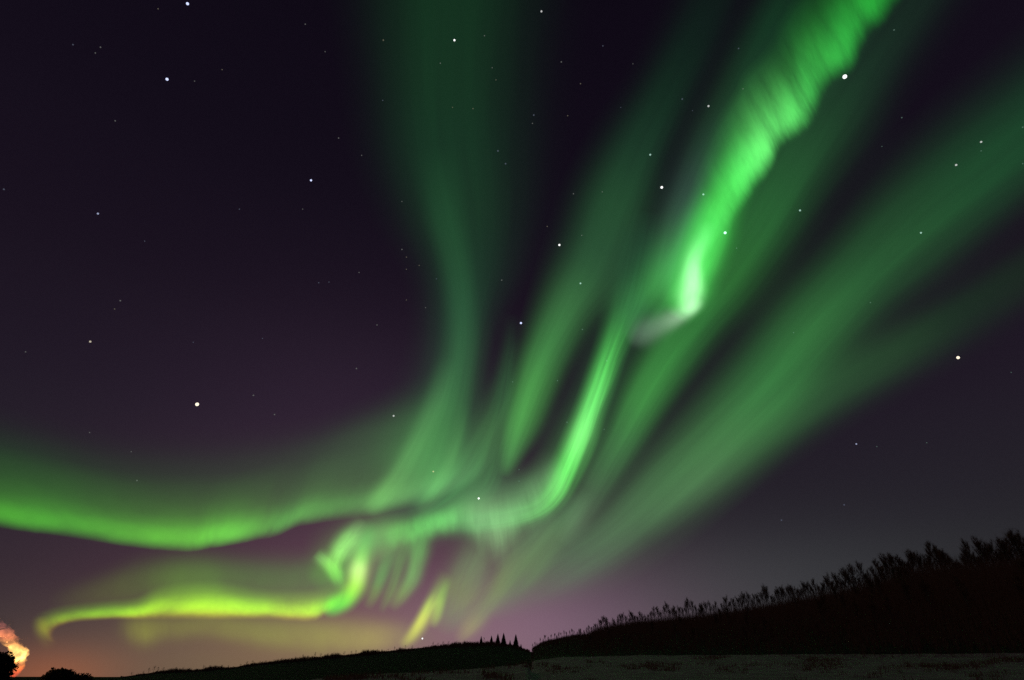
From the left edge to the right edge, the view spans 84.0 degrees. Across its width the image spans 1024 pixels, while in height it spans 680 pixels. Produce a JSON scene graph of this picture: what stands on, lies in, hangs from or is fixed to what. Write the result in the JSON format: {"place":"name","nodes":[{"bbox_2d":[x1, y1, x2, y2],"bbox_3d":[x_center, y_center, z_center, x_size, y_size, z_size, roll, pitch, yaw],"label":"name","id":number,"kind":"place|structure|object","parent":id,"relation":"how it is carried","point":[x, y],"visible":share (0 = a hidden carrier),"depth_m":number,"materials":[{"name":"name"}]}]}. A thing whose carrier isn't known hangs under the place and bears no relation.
{"place":"outdoors","nodes":[
{"label":"outdoors","id":0,"kind":"place"},
{"bbox_2d":[6,663,281,679],"bbox_3d":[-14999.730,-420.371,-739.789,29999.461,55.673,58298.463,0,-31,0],"label":"valley land","id":1,"kind":"structure","parent":0,"point":[264,672],"depth_m":519.75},
{"bbox_2d":[0,651,19,679],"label":"dark tree","id":2,"kind":"object","parent":1,"relation":"on","point":[8,666],"visible":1,"depth_m":204.65,"materials":[{"name":"black plant"}]},
{"bbox_2d":[38,667,79,679],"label":"bush","id":3,"kind":"object","parent":1,"relation":"on","point":[62,673],"visible":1,"depth_m":295.43,"materials":[{"name":"black plant"}]},
{"bbox_2d":[75,673,93,679],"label":"bush","id":4,"kind":"object","parent":1,"relation":"on","point":[83,676],"visible":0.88,"depth_m":373.38,"materials":[{"name":"black plant"}]},
{"bbox_2d":[279,644,527,679],"bbox_3d":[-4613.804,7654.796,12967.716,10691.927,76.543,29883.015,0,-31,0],"label":"hill","id":5,"kind":"structure","parent":0,"point":[456,658],"depth_m":566.65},
{"bbox_2d":[501,633,506,644],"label":"spruce tree","id":6,"kind":"object","parent":5,"relation":"on","point":[503,640],"visible":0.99,"depth_m":704.85,"materials":[{"name":"black plant"}]},
{"bbox_2d":[513,635,517,646],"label":"spruce tree","id":7,"kind":"object","parent":5,"relation":"on","point":[515,642],"visible":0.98,"depth_m":702.79,"materials":[{"name":"black plant"}]},
{"bbox_2d":[121,545,1023,677],"bbox_3d":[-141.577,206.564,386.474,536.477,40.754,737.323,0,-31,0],"label":"undergrowth","id":8,"kind":"object","parent":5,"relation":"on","point":[995,580],"visible":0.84,"depth_m":111.91,"materials":[{"name":"black plant"}]},
{"bbox_2d":[313,663,527,679],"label":"ground","id":9,"kind":"structure","parent":0,"point":[519,671],"depth_m":44.03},
{"bbox_2d":[0,0,1023,676],"label":"sky","id":10,"kind":"structure","parent":0,"point":[242,529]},
{"bbox_2d":[322,653,1023,679],"bbox_3d":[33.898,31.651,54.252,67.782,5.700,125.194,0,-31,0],"label":"ground","id":11,"kind":"structure","parent":0,"point":[694,671],"depth_m":51.83,"materials":[{"name":"black plant"}]},
{"bbox_2d":[528,592,1023,669],"bbox_3d":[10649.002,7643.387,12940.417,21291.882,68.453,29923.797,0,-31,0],"label":"hillside","id":12,"kind":"structure","parent":0,"point":[927,648],"depth_m":97.60,"materials":[{"name":"black plant"}]},
{"bbox_2d":[663,601,670,614],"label":"bare tree","id":13,"kind":"object","parent":12,"relation":"on","point":[666,605],"visible":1,"depth_m":177.93,"materials":[{"name":"black plant"}]},
{"bbox_2d":[684,597,689,612],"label":"bare tree","id":14,"kind":"object","parent":12,"relation":"on","point":[686,603],"visible":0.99,"depth_m":177.67,"materials":[{"name":"black plant"}]},
{"bbox_2d":[688,600,693,614],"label":"bare tree","id":15,"kind":"object","parent":12,"relation":"on","point":[691,602],"visible":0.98,"depth_m":175.94,"materials":[{"name":"black plant"}]},
{"bbox_2d":[702,601,707,611],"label":"bare tree","id":16,"kind":"object","parent":12,"relation":"on","point":[705,605],"visible":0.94,"depth_m":178.54,"materials":[{"name":"black plant"}]},
{"bbox_2d":[722,594,730,605],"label":"bare tree","id":17,"kind":"object","parent":12,"relation":"on","point":[725,602],"visible":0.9,"depth_m":171.20,"materials":[{"name":"black plant"}]},
{"bbox_2d":[724,606,730,623],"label":"bare tree","id":18,"kind":"object","parent":12,"relation":"on","point":[726,608],"visible":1,"depth_m":134.82,"materials":[{"name":"black plant"}]},
{"bbox_2d":[741,591,745,604],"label":"bare tree","id":19,"kind":"object","parent":12,"relation":"on","point":[743,599],"visible":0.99,"depth_m":166.48,"materials":[{"name":"black plant"}]},
{"bbox_2d":[745,591,751,604],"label":"bare tree","id":20,"kind":"object","parent":12,"relation":"on","point":[748,596],"visible":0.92,"depth_m":169.93,"materials":[{"name":"black plant"}]},
{"bbox_2d":[762,585,768,603],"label":"bare tree","id":21,"kind":"object","parent":12,"relation":"on","point":[765,589],"visible":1,"depth_m":162.97,"materials":[{"name":"black plant"}]},
{"bbox_2d":[761,587,769,601],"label":"bare tree","id":22,"kind":"object","parent":12,"relation":"on","point":[765,595],"visible":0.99,"depth_m":162.65,"materials":[{"name":"black plant"}]},
{"bbox_2d":[773,588,780,603],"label":"bare tree","id":23,"kind":"object","parent":12,"relation":"on","point":[776,593],"visible":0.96,"depth_m":159.45,"materials":[{"name":"black plant"}]},
{"bbox_2d":[775,585,784,601],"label":"bare tree","id":24,"kind":"object","parent":12,"relation":"on","point":[779,588],"visible":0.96,"depth_m":163.68,"materials":[{"name":"black plant"}]},
{"bbox_2d":[786,584,793,598],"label":"bare tree","id":25,"kind":"object","parent":12,"relation":"on","point":[789,588],"visible":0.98,"depth_m":159.66,"materials":[{"name":"black plant"}]},
{"bbox_2d":[791,592,797,607],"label":"bare tree","id":26,"kind":"object","parent":12,"relation":"on","point":[794,596],"visible":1,"depth_m":135.82,"materials":[{"name":"black plant"}]},
{"bbox_2d":[800,580,807,593],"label":"bare tree","id":27,"kind":"object","parent":12,"relation":"on","point":[803,586],"visible":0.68,"depth_m":168.10,"materials":[{"name":"black plant"}]},
{"bbox_2d":[802,581,809,597],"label":"bare tree","id":28,"kind":"object","parent":12,"relation":"on","point":[806,587],"visible":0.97,"depth_m":159.42,"materials":[{"name":"black plant"}]},
{"bbox_2d":[810,578,817,591],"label":"bare tree","id":29,"kind":"object","parent":12,"relation":"on","point":[812,580],"visible":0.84,"depth_m":163.63,"materials":[{"name":"black plant"}]},
{"bbox_2d":[818,588,825,602],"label":"bare tree","id":30,"kind":"object","parent":12,"relation":"on","point":[820,592],"visible":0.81,"depth_m":126.12,"materials":[{"name":"black plant"}]},
{"bbox_2d":[819,580,826,591],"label":"bare tree","id":31,"kind":"object","parent":12,"relation":"on","point":[823,583],"visible":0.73,"depth_m":156.69,"materials":[{"name":"black plant"}]},
{"bbox_2d":[822,571,831,595],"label":"bare tree","id":32,"kind":"object","parent":12,"relation":"on","point":[826,580],"visible":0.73,"depth_m":165.44,"materials":[{"name":"black plant"}]},
{"bbox_2d":[831,585,837,601],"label":"bare tree","id":33,"kind":"object","parent":12,"relation":"on","point":[834,592],"visible":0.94,"depth_m":134.11,"materials":[{"name":"black plant"}]},
{"bbox_2d":[830,572,839,584],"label":"bare tree","id":34,"kind":"object","parent":12,"relation":"on","point":[834,577],"visible":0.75,"depth_m":161.85,"materials":[{"name":"black plant"}]},
{"bbox_2d":[838,565,849,587],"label":"bare tree","id":35,"kind":"object","parent":12,"relation":"on","point":[842,570],"visible":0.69,"depth_m":158.29,"materials":[{"name":"black plant"}]},
{"bbox_2d":[841,571,850,588],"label":"bare tree","id":36,"kind":"object","parent":12,"relation":"on","point":[847,576],"visible":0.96,"depth_m":153.97,"materials":[{"name":"black plant"}]},
{"bbox_2d":[845,563,855,579],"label":"bare tree","id":37,"kind":"object","parent":12,"relation":"on","point":[851,571],"visible":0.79,"depth_m":158.15,"materials":[{"name":"black plant"}]},
{"bbox_2d":[850,577,859,597],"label":"bare tree","id":38,"kind":"object","parent":12,"relation":"on","point":[854,583],"visible":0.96,"depth_m":130.69,"materials":[{"name":"black plant"}]},
{"bbox_2d":[850,560,865,585],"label":"bare tree","id":39,"kind":"object","parent":12,"relation":"on","point":[859,567],"visible":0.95,"depth_m":152.62,"materials":[{"name":"black plant"}]},
{"bbox_2d":[864,575,875,601],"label":"bare tree","id":40,"kind":"object","parent":12,"relation":"on","point":[869,583],"visible":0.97,"depth_m":119.23,"materials":[{"name":"black plant"}]},
{"bbox_2d":[866,566,878,585],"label":"bare tree","id":41,"kind":"object","parent":12,"relation":"on","point":[872,570],"visible":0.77,"depth_m":148.34,"materials":[{"name":"black plant"}]},
{"bbox_2d":[872,558,881,579],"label":"bare tree","id":42,"kind":"object","parent":12,"relation":"on","point":[876,564],"visible":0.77,"depth_m":149.92,"materials":[{"name":"black plant"}]},
{"bbox_2d":[873,573,883,596],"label":"bare tree","id":43,"kind":"object","parent":12,"relation":"on","point":[876,581],"visible":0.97,"depth_m":120.27,"materials":[{"name":"black plant"}]},
{"bbox_2d":[877,566,887,584],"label":"bare tree","id":44,"kind":"object","parent":12,"relation":"on","point":[883,572],"visible":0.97,"depth_m":140.65,"materials":[{"name":"black plant"}]},
{"bbox_2d":[878,558,889,582],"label":"bare tree","id":45,"kind":"object","parent":12,"relation":"on","point":[884,564],"visible":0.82,"depth_m":149.39,"materials":[{"name":"black plant"}]},
{"bbox_2d":[876,552,891,577],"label":"bare tree","id":46,"kind":"object","parent":12,"relation":"on","point":[881,557],"visible":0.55,"depth_m":155.98,"materials":[{"name":"black plant"}]},
{"bbox_2d":[884,554,899,569],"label":"bare tree","id":47,"kind":"object","parent":12,"relation":"on","point":[890,559],"visible":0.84,"depth_m":150.08,"materials":[{"name":"black plant"}]},
{"bbox_2d":[893,554,904,571],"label":"bare tree","id":48,"kind":"object","parent":12,"relation":"on","point":[899,561],"visible":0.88,"depth_m":150.13,"materials":[{"name":"black plant"}]},
{"bbox_2d":[903,549,914,569],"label":"bare tree","id":49,"kind":"object","parent":12,"relation":"on","point":[910,556],"visible":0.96,"depth_m":145.08,"materials":[{"name":"black plant"}]},
{"bbox_2d":[907,549,920,568],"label":"bare tree","id":50,"kind":"object","parent":12,"relation":"on","point":[915,558],"visible":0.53,"depth_m":149.15,"materials":[{"name":"black plant"}]},
{"bbox_2d":[915,551,924,567],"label":"bare tree","id":51,"kind":"object","parent":12,"relation":"on","point":[919,556],"visible":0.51,"depth_m":152.75,"materials":[{"name":"black plant"}]},
{"bbox_2d":[924,551,935,570],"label":"bare tree","id":52,"kind":"object","parent":12,"relation":"on","point":[928,555],"visible":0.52,"depth_m":151.96,"materials":[{"name":"black plant"}]},
{"bbox_2d":[923,541,938,572],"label":"bare tree","id":53,"kind":"object","parent":12,"relation":"on","point":[928,545],"visible":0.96,"depth_m":148.09,"materials":[{"name":"black plant"}]},
{"bbox_2d":[932,542,942,566],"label":"bare tree","id":54,"kind":"object","parent":12,"relation":"on","point":[933,546],"visible":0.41,"depth_m":149.36,"materials":[{"name":"black plant"}]},
{"bbox_2d":[936,547,947,568],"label":"bare tree","id":55,"kind":"object","parent":12,"relation":"on","point":[943,555],"visible":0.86,"depth_m":142.87,"materials":[{"name":"black plant"}]},
{"bbox_2d":[943,555,953,569],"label":"bare tree","id":56,"kind":"object","parent":12,"relation":"on","point":[947,559],"visible":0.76,"depth_m":139.25,"materials":[{"name":"black plant"}]},
{"bbox_2d":[958,554,967,567],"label":"bare tree","id":57,"kind":"object","parent":12,"relation":"on","point":[961,557],"visible":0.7,"depth_m":138.77,"materials":[{"name":"black plant"}]},
{"bbox_2d":[959,539,973,564],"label":"bare tree","id":58,"kind":"object","parent":12,"relation":"on","point":[965,543],"visible":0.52,"depth_m":144.46,"materials":[{"name":"black plant"}]},
{"bbox_2d":[960,544,973,564],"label":"bare tree","id":59,"kind":"object","parent":12,"relation":"on","point":[965,550],"visible":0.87,"depth_m":139.07,"materials":[{"name":"black plant"}]},
{"bbox_2d":[972,551,979,566],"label":"bare tree","id":60,"kind":"object","parent":12,"relation":"on","point":[974,561],"visible":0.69,"depth_m":140.30,"materials":[{"name":"black plant"}]},
{"bbox_2d":[971,535,988,563],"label":"bare tree","id":61,"kind":"object","parent":12,"relation":"on","point":[978,546],"visible":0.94,"depth_m":139.72,"materials":[{"name":"black plant"}]},
{"bbox_2d":[972,535,987,559],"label":"bare tree","id":62,"kind":"object","parent":12,"relation":"on","point":[976,538],"visible":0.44,"depth_m":141.59,"materials":[{"name":"black plant"}]},
{"bbox_2d":[984,539,997,562],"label":"bare tree","id":63,"kind":"object","parent":12,"relation":"on","point":[991,549],"visible":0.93,"depth_m":136.42,"materials":[{"name":"black plant"}]},
{"bbox_2d":[989,547,1007,562],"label":"bare tree","id":64,"kind":"object","parent":12,"relation":"on","point":[1002,554],"visible":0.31,"depth_m":140.71,"materials":[{"name":"black plant"}]},
{"bbox_2d":[993,537,1007,562],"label":"bare tree","id":65,"kind":"object","parent":12,"relation":"on","point":[1000,546],"visible":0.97,"depth_m":135.79,"materials":[{"name":"black plant"}]},
{"bbox_2d":[998,531,1022,555],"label":"bare tree","id":66,"kind":"object","parent":12,"relation":"on","point":[1011,538],"visible":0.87,"depth_m":134.91,"materials":[{"name":"black plant"}]},
{"bbox_2d":[1006,546,1017,560],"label":"bare tree","id":67,"kind":"object","parent":12,"relation":"on","point":[1010,550],"visible":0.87,"depth_m":130.83,"materials":[{"name":"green plant"}]},
{"bbox_2d":[1004,527,1023,558],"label":"bare tree","id":68,"kind":"object","parent":12,"relation":"on","point":[1016,542],"visible":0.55,"depth_m":135.95,"materials":[{"name":"black plant"}]},
{"bbox_2d":[1013,528,1023,552],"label":"bare tree","id":69,"kind":"object","parent":12,"relation":"on","point":[1018,534],"visible":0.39,"depth_m":140.49,"materials":[{"name":"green plant"}]}
]}

